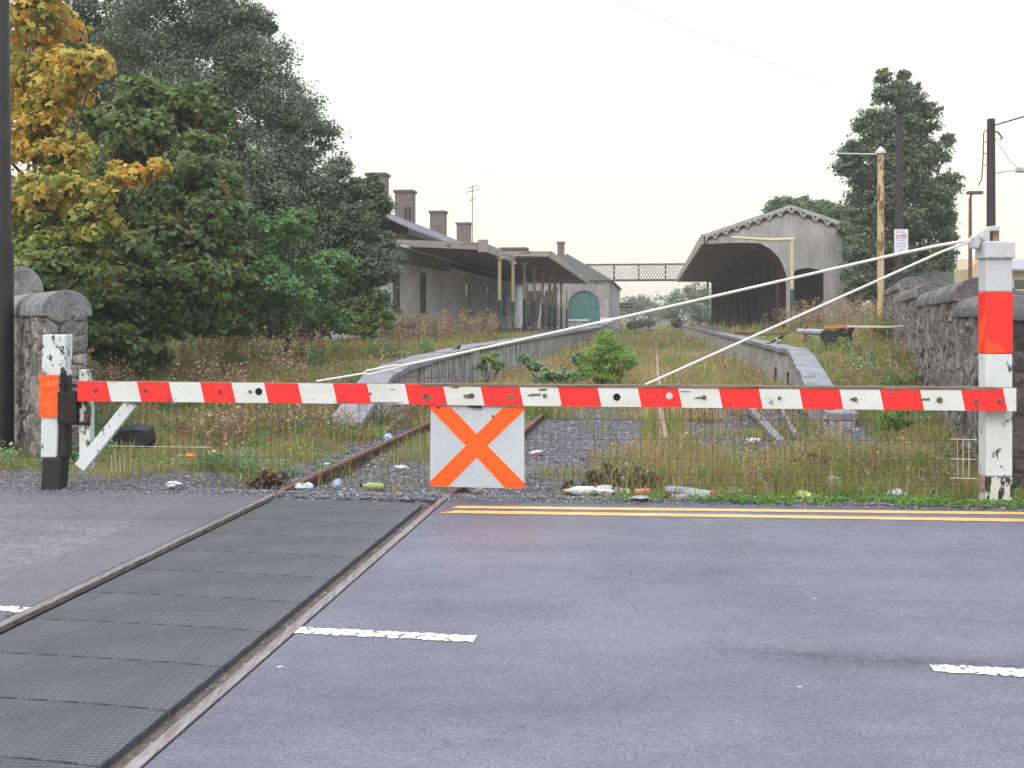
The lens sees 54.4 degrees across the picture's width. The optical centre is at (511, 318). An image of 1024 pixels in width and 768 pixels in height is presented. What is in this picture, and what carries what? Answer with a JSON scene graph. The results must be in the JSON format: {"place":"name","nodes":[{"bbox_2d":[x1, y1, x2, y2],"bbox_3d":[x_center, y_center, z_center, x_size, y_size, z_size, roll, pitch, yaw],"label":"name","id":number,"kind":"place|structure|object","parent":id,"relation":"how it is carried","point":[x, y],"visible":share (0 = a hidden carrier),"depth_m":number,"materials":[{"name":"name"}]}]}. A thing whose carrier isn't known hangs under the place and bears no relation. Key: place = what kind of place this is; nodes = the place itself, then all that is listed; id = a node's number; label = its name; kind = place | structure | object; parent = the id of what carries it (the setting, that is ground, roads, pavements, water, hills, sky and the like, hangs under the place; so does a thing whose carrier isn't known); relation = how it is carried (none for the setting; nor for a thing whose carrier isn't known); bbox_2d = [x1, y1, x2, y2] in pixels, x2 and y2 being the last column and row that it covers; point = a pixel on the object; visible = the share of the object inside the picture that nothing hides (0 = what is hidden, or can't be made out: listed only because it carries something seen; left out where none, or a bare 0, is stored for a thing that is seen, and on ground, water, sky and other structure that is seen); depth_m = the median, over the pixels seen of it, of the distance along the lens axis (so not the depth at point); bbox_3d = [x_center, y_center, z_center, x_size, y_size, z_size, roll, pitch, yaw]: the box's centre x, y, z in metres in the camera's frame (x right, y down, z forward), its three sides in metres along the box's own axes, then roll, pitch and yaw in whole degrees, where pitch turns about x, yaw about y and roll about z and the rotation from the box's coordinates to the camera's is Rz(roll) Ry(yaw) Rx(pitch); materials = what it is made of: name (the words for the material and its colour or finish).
{"place":"outdoors","nodes":[
{"label":"outdoors","id":0,"kind":"place"},
{"bbox_2d":[0,488,203,578],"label":"road","id":1,"kind":"structure","parent":0,"point":[36,527],"depth_m":8.33,"materials":[{"name":"asphalt"}]},
{"bbox_2d":[0,493,265,620],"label":"road","id":2,"kind":"structure","parent":0,"point":[38,583],"depth_m":7.18,"materials":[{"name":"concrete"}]},
{"bbox_2d":[87,317,920,429],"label":"grass","id":3,"kind":"structure","parent":0,"point":[665,358],"depth_m":23.43,"materials":[{"name":"plant"}]},
{"bbox_2d":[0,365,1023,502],"bbox_3d":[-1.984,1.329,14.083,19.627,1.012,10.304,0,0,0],"label":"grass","id":4,"kind":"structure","parent":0,"point":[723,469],"depth_m":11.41,"materials":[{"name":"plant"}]},
{"bbox_2d":[0,320,1023,620],"bbox_3d":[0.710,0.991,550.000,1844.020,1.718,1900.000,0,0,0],"label":"ground","id":5,"kind":"structure","parent":0,"point":[320,442],"depth_m":13.03,"materials":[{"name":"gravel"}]},
{"bbox_2d":[0,0,13,449],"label":"lamp column","id":6,"kind":"structure","parent":5,"relation":"on","point":[6,339],"depth_m":12.63,"materials":[{"name":"metal"}]},
{"bbox_2d":[14,266,42,295],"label":"stone wall","id":7,"kind":"structure","parent":5,"relation":"on","point":[27,280],"depth_m":14.93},
{"bbox_2d":[14,290,91,459],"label":"stone wall","id":8,"kind":"structure","parent":5,"relation":"on","point":[37,316],"depth_m":11.96,"materials":[{"name":"stone"}]},
{"bbox_2d":[14,242,101,293],"bbox_3d":[-7.317,0.224,15.801,1.041,2.928,1.393,0,0,37],"label":"shrub","id":9,"kind":"object","parent":5,"relation":"on","point":[51,261],"visible":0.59,"depth_m":15.80,"materials":[{"name":"green plant"}]},
{"bbox_2d":[39,334,78,489],"bbox_3d":[-4.343,0.911,9.620,0.376,1.516,0.240,0,0,0],"label":"gate post","id":10,"kind":"object","parent":5,"relation":"on","point":[56,407],"visible":0.94,"depth_m":9.55,"materials":[{"name":"metal"}]},
{"bbox_2d":[10,0,172,289],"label":"maple tree","id":11,"kind":"object","parent":5,"relation":"on","point":[40,200],"visible":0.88,"depth_m":16.58,"materials":[{"name":"yellow plant"}]},
{"bbox_2d":[10,0,179,323],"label":"dark tree","id":12,"kind":"object","parent":5,"relation":"on","point":[94,22],"visible":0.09,"depth_m":33.00,"materials":[{"name":"green plant"}]},
{"bbox_2d":[88,356,157,405],"bbox_3d":[-6.882,1.041,17.151,1.486,0.899,1.240,0,0,24],"label":"dried weed","id":13,"kind":"object","parent":5,"relation":"on","point":[99,375],"visible":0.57,"depth_m":17.08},
{"bbox_2d":[112,424,155,447],"bbox_3d":[-4.826,1.484,12.679,0.564,0.300,0.250,0,0,0],"label":"rock","id":14,"kind":"object","parent":5,"relation":"on","point":[128,433],"visible":0.73,"depth_m":12.55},
{"bbox_2d":[43,71,264,373],"bbox_3d":[-7.295,-2.112,20.547,4.242,6.593,4.803,0,0,-11],"label":"sycamore","id":15,"kind":"object","parent":5,"relation":"on","point":[191,235],"visible":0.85,"depth_m":20.15,"materials":[{"name":"green plant"}]},
{"bbox_2d":[42,240,341,341],"bbox_3d":[-9.672,-1.028,30.472,11.208,4.343,5.624,0,0,0],"label":"understorey shrub","id":16,"kind":"object","parent":5,"relation":"on","point":[323,332],"visible":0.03,"depth_m":29.58,"materials":[{"name":"green plant"}]},
{"bbox_2d":[166,340,233,374],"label":"dried weed","id":17,"kind":"object","parent":5,"relation":"on","point":[200,355],"visible":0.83,"depth_m":19.89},
{"bbox_2d":[188,407,218,470],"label":"dried weed","id":18,"kind":"object","parent":5,"relation":"on","point":[207,434],"visible":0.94,"depth_m":10.88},
{"bbox_2d":[0,503,430,767],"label":"road trackbed","id":19,"kind":"structure","parent":5,"relation":"on","point":[139,747],"depth_m":5.21,"materials":[{"name":"metal"}]},
{"bbox_2d":[0,757,95,767],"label":"crossing panel","id":20,"kind":"object","parent":19,"relation":"on","point":[13,763],"visible":1,"depth_m":3.84,"materials":[{"name":"rubber"}]},
{"bbox_2d":[0,698,165,767],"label":"crossing panel","id":21,"kind":"object","parent":19,"relation":"on","point":[97,736],"visible":0.97,"depth_m":4.15,"materials":[{"name":"rubber"}]},
{"bbox_2d":[0,653,220,717],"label":"crossing panel","id":22,"kind":"object","parent":19,"relation":"on","point":[170,689],"visible":0.91,"depth_m":4.70,"materials":[{"name":"rubber"}]},
{"bbox_2d":[0,620,263,673],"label":"crossing panel","id":23,"kind":"object","parent":19,"relation":"on","point":[223,650],"visible":0.91,"depth_m":5.24,"materials":[{"name":"rubber"}]},
{"bbox_2d":[33,593,299,637],"bbox_3d":[-1.995,1.719,5.803,1.395,0.062,0.521,0,0,9],"label":"crossing panel","id":24,"kind":"object","parent":19,"relation":"on","point":[266,618],"visible":0.88,"depth_m":5.77,"materials":[{"name":"rubber"}]},
{"bbox_2d":[87,570,329,608],"bbox_3d":[-1.913,1.712,6.332,1.395,0.062,0.521,0,0,9],"label":"crossing panel","id":25,"kind":"object","parent":19,"relation":"on","point":[302,591],"visible":0.88,"depth_m":6.29,"materials":[{"name":"rubber"}]},
{"bbox_2d":[133,551,354,583],"bbox_3d":[-1.831,1.705,6.860,1.395,0.062,0.521,0,0,9],"label":"crossing panel","id":26,"kind":"object","parent":19,"relation":"on","point":[332,569],"visible":0.86,"depth_m":6.83,"materials":[{"name":"rubber"}]},
{"bbox_2d":[172,534,376,562],"bbox_3d":[-1.749,1.698,7.389,1.395,0.062,0.521,0,0,9],"label":"crossing panel","id":27,"kind":"object","parent":19,"relation":"on","point":[357,550],"visible":0.87,"depth_m":7.35,"materials":[{"name":"rubber"}]},
{"bbox_2d":[206,520,395,544],"bbox_3d":[-1.667,1.692,7.917,1.395,0.062,0.521,0,0,9],"label":"crossing panel","id":28,"kind":"object","parent":19,"relation":"on","point":[379,533],"visible":0.85,"depth_m":7.88,"materials":[{"name":"rubber"}]},
{"bbox_2d":[235,507,412,528],"bbox_3d":[-1.584,1.685,8.446,1.395,0.062,0.521,0,0,9],"label":"crossing panel","id":29,"kind":"object","parent":19,"relation":"on","point":[397,519],"visible":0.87,"depth_m":8.41,"materials":[{"name":"rubber"}]},
{"bbox_2d":[261,499,421,515],"bbox_3d":[-1.517,1.679,8.878,1.395,0.060,0.326,0,0,9],"label":"crossing panel","id":30,"kind":"object","parent":19,"relation":"on","point":[407,507],"visible":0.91,"depth_m":8.86,"materials":[{"name":"rubber"}]},
{"bbox_2d":[190,328,258,362],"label":"dried weed","id":31,"kind":"object","parent":5,"relation":"on","point":[224,347],"visible":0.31,"depth_m":21.50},
{"bbox_2d":[188,347,263,381],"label":"dried weed","id":32,"kind":"object","parent":5,"relation":"on","point":[208,369],"visible":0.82,"depth_m":17.46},
{"bbox_2d":[213,405,245,466],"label":"dried weed","id":33,"kind":"object","parent":5,"relation":"on","point":[227,419],"visible":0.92,"depth_m":11.16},
{"bbox_2d":[80,0,405,342],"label":"evergreen oak","id":34,"kind":"object","parent":5,"relation":"on","point":[207,33],"visible":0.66,"depth_m":28.28,"materials":[{"name":"green plant"}]},
{"bbox_2d":[241,468,289,490],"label":"dark weed","id":35,"kind":"object","parent":5,"relation":"on","point":[265,480],"visible":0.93,"depth_m":9.93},
{"bbox_2d":[87,312,448,447],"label":"brown weeds","id":36,"kind":"object","parent":5,"relation":"on","point":[287,369],"visible":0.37,"depth_m":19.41,"materials":[{"name":"plant"}]},
{"bbox_2d":[240,325,301,374],"bbox_3d":[-4.884,0.615,20.104,1.276,0.986,1.280,0,0,0],"label":"dried weed","id":37,"kind":"object","parent":5,"relation":"on","point":[261,349],"visible":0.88,"depth_m":20.11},
{"bbox_2d":[260,343,313,381],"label":"dried weed","id":38,"kind":"object","parent":5,"relation":"on","point":[281,362],"visible":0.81,"depth_m":18.38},
{"bbox_2d":[271,403,306,443],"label":"dried weed","id":39,"kind":"object","parent":5,"relation":"on","point":[299,414],"visible":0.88,"depth_m":13.26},
{"bbox_2d":[0,350,584,633],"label":"rail","id":40,"kind":"object","parent":5,"relation":"on","point":[15,620],"visible":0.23,"depth_m":7.68,"materials":[{"name":"metal"}]},
{"bbox_2d":[232,206,364,358],"bbox_3d":[-4.707,-0.746,21.362,3.342,3.542,2.456,0,0,-37],"label":"shrub","id":41,"kind":"object","parent":5,"relation":"on","point":[283,229],"visible":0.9,"depth_m":21.29,"materials":[{"name":"green plant"}]},
{"bbox_2d":[284,311,335,363],"bbox_3d":[-4.244,0.418,21.020,1.080,1.144,0.668,0,0,0],"label":"dried weed","id":42,"kind":"object","parent":5,"relation":"on","point":[315,338],"visible":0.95,"depth_m":20.96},
{"bbox_2d":[145,172,528,341],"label":"station building","id":43,"kind":"structure","parent":5,"relation":"on","point":[434,283],"depth_m":54.23,"materials":[{"name":"brick"}]},
{"bbox_2d":[420,273,428,313],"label":"window","id":44,"kind":"structure","parent":43,"relation":"in","point":[422,275],"depth_m":45.61,"materials":[{"name":"glass"}]},
{"bbox_2d":[337,284,397,342],"bbox_3d":[-3.990,-0.039,26.696,1.898,1.843,1.512,0,0,0],"label":"willow shrub","id":45,"kind":"object","parent":5,"relation":"on","point":[360,310],"visible":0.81,"depth_m":26.69,"materials":[{"name":"green plant"}]},
{"bbox_2d":[123,337,632,767],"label":"rail","id":46,"kind":"object","parent":5,"relation":"on","point":[159,745],"visible":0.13,"depth_m":5.11,"materials":[{"name":"metal"}]},
{"bbox_2d":[361,319,455,341],"bbox_3d":[-2.838,0.367,27.411,2.452,0.740,2.244,0,0,17],"label":"brushwood","id":47,"kind":"object","parent":5,"relation":"on","point":[391,335],"visible":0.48,"depth_m":27.51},
{"bbox_2d":[345,309,497,342],"bbox_3d":[-2.905,0.207,29.499,3.955,1.088,3.785,0,0,-25],"label":"brushwood","id":48,"kind":"object","parent":5,"relation":"on","point":[431,327],"visible":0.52,"depth_m":29.64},
{"bbox_2d":[401,307,495,341],"bbox_3d":[-2.054,0.193,31.474,3.165,1.131,3.244,0,0,0],"label":"brushwood","id":49,"kind":"object","parent":5,"relation":"on","point":[465,320],"visible":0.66,"depth_m":31.27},
{"bbox_2d":[328,239,604,428],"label":"platform","id":50,"kind":"structure","parent":5,"relation":"on","point":[455,369],"depth_m":40.17,"materials":[{"name":"concrete"}]},
{"bbox_2d":[427,307,519,339],"bbox_3d":[-1.487,0.178,33.690,3.478,1.199,2.663,0,0,-21],"label":"brushwood","id":51,"kind":"object","parent":5,"relation":"on","point":[493,319],"visible":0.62,"depth_m":33.83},
{"bbox_2d":[0,334,975,494],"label":"green weeds","id":52,"kind":"object","parent":5,"relation":"on","point":[212,459],"visible":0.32,"depth_m":14.67,"materials":[{"name":"plant"}]},
{"bbox_2d":[473,351,506,382],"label":"leafy weed","id":53,"kind":"object","parent":5,"relation":"on","point":[492,359],"visible":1,"depth_m":23.97,"materials":[{"name":"green plant"}]},
{"bbox_2d":[0,467,1023,511],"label":"roadside grit","id":54,"kind":"object","parent":5,"relation":"on","point":[325,495],"visible":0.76,"depth_m":9.31,"materials":[{"name":"gravel"}]},
{"bbox_2d":[34,472,1023,508],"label":"verge weeds","id":55,"kind":"object","parent":5,"relation":"on","point":[932,499],"visible":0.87,"depth_m":9.00,"materials":[{"name":"plant"}]},
{"bbox_2d":[528,291,556,326],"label":"timber screen","id":56,"kind":"object","parent":5,"relation":"on","point":[546,300],"visible":0.29,"depth_m":91.14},
{"bbox_2d":[516,352,584,383],"bbox_3d":[1.071,1.284,21.840,1.703,1.089,1.281,0,0,-24],"label":"buddleia","id":57,"kind":"object","parent":5,"relation":"on","point":[554,377],"visible":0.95,"depth_m":21.55,"materials":[{"name":"green plant"}]},
{"bbox_2d":[563,486,594,494],"bbox_3d":[0.634,1.622,9.393,0.300,0.087,0.086,0,0,-3],"label":"bottle","id":58,"kind":"object","parent":5,"relation":"on","point":[581,490],"visible":0.94,"depth_m":9.36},
{"bbox_2d":[528,241,634,330],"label":"goods shed","id":59,"kind":"structure","parent":5,"relation":"on","point":[596,298],"depth_m":92.52,"materials":[{"name":"stone"}]},
{"bbox_2d":[568,291,599,322],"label":"door","id":60,"kind":"structure","parent":59,"relation":"in","point":[584,306],"depth_m":92.42,"materials":[{"name":"teal paint"}]},
{"bbox_2d":[215,406,980,504],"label":"ballast stones","id":61,"kind":"object","parent":5,"relation":"on","point":[350,486],"visible":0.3,"depth_m":12.35,"materials":[{"name":"gravel"}]},
{"bbox_2d":[400,341,802,429],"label":"brown weeds","id":62,"kind":"object","parent":5,"relation":"on","point":[688,409],"visible":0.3,"depth_m":23.81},
{"bbox_2d":[575,328,641,383],"bbox_3d":[2.201,1.013,22.905,1.668,1.618,1.387,0,0,0],"label":"feathery shrub","id":63,"kind":"object","parent":5,"relation":"on","point":[597,368],"visible":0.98,"depth_m":22.81,"materials":[{"name":"green plant"}]},
{"bbox_2d":[586,461,664,493],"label":"dark weed","id":64,"kind":"object","parent":5,"relation":"on","point":[597,480],"visible":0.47,"depth_m":9.90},
{"bbox_2d":[620,294,659,320],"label":"tree","id":65,"kind":"object","parent":5,"relation":"on","point":[640,304],"visible":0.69,"depth_m":189.48,"materials":[{"name":"green plant"}]},
{"bbox_2d":[586,263,708,323],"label":"footbridge","id":66,"kind":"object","parent":5,"relation":"on","point":[638,274],"visible":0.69,"depth_m":127.25,"materials":[{"name":"metal"}]},
{"bbox_2d":[430,312,869,356],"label":"grass","id":67,"kind":"structure","parent":5,"relation":"on","point":[661,339],"depth_m":56.18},
{"bbox_2d":[625,317,684,333],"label":"bush","id":68,"kind":"object","parent":5,"relation":"on","point":[677,322],"visible":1,"depth_m":107.43,"materials":[{"name":"green plant"}]},
{"bbox_2d":[654,332,669,444],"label":"rail","id":69,"kind":"object","parent":5,"relation":"on","point":[660,415],"visible":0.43,"depth_m":16.84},
{"bbox_2d":[664,409,705,467],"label":"dried weed","id":70,"kind":"object","parent":5,"relation":"on","point":[693,436],"visible":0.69,"depth_m":11.73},
{"bbox_2d":[660,282,710,324],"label":"tree","id":71,"kind":"object","parent":5,"relation":"on","point":[698,308],"visible":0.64,"depth_m":116.01,"materials":[{"name":"green plant"}]},
{"bbox_2d":[664,485,710,498],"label":"litter","id":72,"kind":"object","parent":5,"relation":"on","point":[685,490],"visible":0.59,"depth_m":9.27,"materials":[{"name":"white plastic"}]},
{"bbox_2d":[620,291,871,323],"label":"treeline","id":73,"kind":"object","parent":5,"relation":"on","point":[642,316],"visible":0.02,"depth_m":289.94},
{"bbox_2d":[731,236,794,331],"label":"bracket post","id":74,"kind":"object","parent":5,"relation":"on","point":[792,292],"visible":0.85,"depth_m":45.94,"materials":[{"name":"metal"}]},
{"bbox_2d":[747,408,783,445],"bbox_3d":[4.006,1.674,15.894,0.130,0.090,5.039,0,0,9],"label":"loose timber","id":75,"kind":"object","parent":5,"relation":"on","point":[775,433],"visible":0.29,"depth_m":15.19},
{"bbox_2d":[682,325,857,438],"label":"platform","id":76,"kind":"structure","parent":5,"relation":"on","point":[798,365],"depth_m":24.15,"materials":[{"name":"concrete"}]},
{"bbox_2d":[677,205,860,330],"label":"train shed","id":77,"kind":"structure","parent":76,"relation":"on","point":[720,260],"depth_m":54.55,"materials":[{"name":"paint"}]},
{"bbox_2d":[760,194,891,316],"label":"tree","id":78,"kind":"object","parent":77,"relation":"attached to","point":[824,207],"visible":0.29,"depth_m":55.57,"materials":[{"name":"green plant"}]},
{"bbox_2d":[580,426,1013,499],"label":"brown weeds","id":79,"kind":"object","parent":5,"relation":"on","point":[829,461],"visible":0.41,"depth_m":10.55,"materials":[{"name":"plant"}]},
{"bbox_2d":[595,491,1023,506],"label":"grass","id":80,"kind":"structure","parent":5,"relation":"on","point":[1016,503],"depth_m":9.04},
{"bbox_2d":[779,299,864,330],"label":"brushwood","id":81,"kind":"object","parent":5,"relation":"on","point":[802,320],"visible":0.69,"depth_m":40.04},
{"bbox_2d":[796,327,853,349],"bbox_3d":[7.065,0.562,22.572,1.265,0.740,0.535,0,0,0],"label":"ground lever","id":82,"kind":"object","parent":5,"relation":"on","point":[827,336],"visible":0.88,"depth_m":22.43,"materials":[{"name":"black metal"}]},
{"bbox_2d":[806,293,884,329],"bbox_3d":[12.535,-0.261,35.931,3.517,1.349,4.613,0,0,21],"label":"brushwood","id":83,"kind":"object","parent":5,"relation":"on","point":[834,313],"visible":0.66,"depth_m":36.23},
{"bbox_2d":[819,299,884,335],"bbox_3d":[11.167,-0.049,31.043,2.608,1.161,2.528,0,0,-25],"label":"brushwood","id":84,"kind":"object","parent":5,"relation":"on","point":[863,316],"visible":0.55,"depth_m":31.24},
{"bbox_2d":[838,146,885,334],"bbox_3d":[9.829,-2.193,28.000,1.339,5.295,0.280,0,0,0],"label":"iron post","id":85,"kind":"object","parent":5,"relation":"on","point":[880,152],"visible":0.96,"depth_m":27.93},
{"bbox_2d":[795,322,928,413],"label":"brown weeds","id":86,"kind":"object","parent":5,"relation":"on","point":[873,335],"visible":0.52,"depth_m":22.09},
{"bbox_2d":[862,300,894,340],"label":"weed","id":87,"kind":"object","parent":5,"relation":"on","point":[871,323],"visible":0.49,"depth_m":26.80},
{"bbox_2d":[875,410,916,430],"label":"leafy weed","id":88,"kind":"object","parent":5,"relation":"on","point":[891,417],"visible":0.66,"depth_m":14.19,"materials":[{"name":"green plant"}]},
{"bbox_2d":[828,67,965,290],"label":"broadleaf tree","id":89,"kind":"object","parent":5,"relation":"on","point":[928,210],"visible":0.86,"depth_m":41.58,"materials":[{"name":"green plant"}]},
{"bbox_2d":[894,101,906,283],"bbox_3d":[12.442,-2.949,31.985,0.400,8.005,0.310,0,0,0],"label":"telegraph pole","id":90,"kind":"object","parent":5,"relation":"on","point":[899,110],"visible":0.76,"depth_m":31.91,"materials":[{"name":"metal"}]},
{"bbox_2d":[894,229,907,252],"bbox_3d":[12.431,-2.468,31.808,0.439,0.787,0.025,0,0,0],"label":"notice","id":91,"kind":"object","parent":90,"relation":"attached to","point":[900,240],"visible":0.92,"depth_m":31.80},
{"bbox_2d":[884,276,926,343],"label":"stone wall","id":92,"kind":"structure","parent":5,"relation":"on","point":[892,293],"depth_m":25.48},
{"bbox_2d":[872,244,955,315],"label":"outbuilding","id":93,"kind":"structure","parent":5,"relation":"on","point":[947,277],"depth_m":44.00,"materials":[{"name":"stone"}]},
{"bbox_2d":[897,281,948,371],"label":"stone wall","id":94,"kind":"structure","parent":5,"relation":"on","point":[908,309],"depth_m":20.34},
{"bbox_2d":[915,277,1015,442],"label":"stone wall","id":95,"kind":"structure","parent":5,"relation":"on","point":[937,325],"depth_m":14.49,"materials":[{"name":"stone"}]},
{"bbox_2d":[966,191,983,278],"bbox_3d":[17.661,-1.503,38.000,0.550,6.714,0.240,0,0,0],"label":"lamp post","id":96,"kind":"object","parent":5,"relation":"on","point":[970,193],"visible":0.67,"depth_m":37.95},
{"bbox_2d":[953,292,1023,471],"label":"stone wall","id":97,"kind":"structure","parent":5,"relation":"on","point":[965,312],"depth_m":11.63,"materials":[{"name":"stone"}]},
{"bbox_2d":[954,258,1023,292],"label":"house","id":98,"kind":"structure","parent":5,"relation":"on","point":[960,272],"depth_m":60.44,"materials":[{"name":"stone"}]},
{"bbox_2d":[969,226,1014,504],"bbox_3d":[4.358,0.430,9.051,0.345,2.548,0.228,0,0,0],"label":"gate post","id":99,"kind":"object","parent":5,"relation":"on","point":[994,256],"visible":0.96,"depth_m":8.98,"materials":[{"name":"metal"}]},
{"bbox_2d":[59,239,1015,486],"bbox_3d":[0.072,0.421,9.218,8.842,2.282,0.213,0,0,5],"label":"barrier","id":100,"kind":"object","parent":99,"relation":"attached to","point":[90,390],"visible":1,"depth_m":9.15,"materials":[{"name":"metal"}]},
{"bbox_2d":[430,405,523,488],"bbox_3d":[-0.324,1.183,9.217,0.881,0.772,0.033,0,0,4],"label":"sign","id":101,"kind":"object","parent":100,"relation":"hanging from","point":[476,446],"visible":1,"depth_m":9.22,"materials":[{"name":"metal"}]},
{"bbox_2d":[976,295,1023,489],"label":"stone wall","id":102,"kind":"structure","parent":5,"relation":"on","point":[1017,476],"depth_m":9.96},
{"bbox_2d":[978,118,1023,226],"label":"telegraph pole","id":103,"kind":"object","parent":5,"relation":"on","point":[991,200],"visible":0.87,"depth_m":24.92,"materials":[{"name":"metal"}]},
{"bbox_2d":[10,0,1023,319],"label":"sky","id":104,"kind":"structure","parent":0,"point":[617,132],"materials":[{"name":"white"}]},
{"bbox_2d":[144,499,1023,767],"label":"road","id":105,"kind":"structure","parent":0,"point":[609,641],"depth_m":5.08,"materials":[{"name":"asphalt"}]},
{"bbox_2d":[294,626,476,641],"bbox_3d":[-0.683,1.697,5.357,0.984,0.003,0.124,0,0,8],"label":"road marking","id":106,"kind":"object","parent":105,"relation":"on","point":[387,634],"visible":1,"depth_m":5.35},
{"bbox_2d":[441,510,1023,521],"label":"road marking","id":107,"kind":"object","parent":105,"relation":"on","point":[747,515],"visible":1,"depth_m":8.39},
{"bbox_2d":[453,506,1023,513],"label":"road marking","id":108,"kind":"object","parent":105,"relation":"on","point":[753,510],"visible":1,"depth_m":8.60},
{"bbox_2d":[930,664,1023,676],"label":"road marking","id":109,"kind":"object","parent":105,"relation":"on","point":[982,670],"visible":1,"depth_m":4.82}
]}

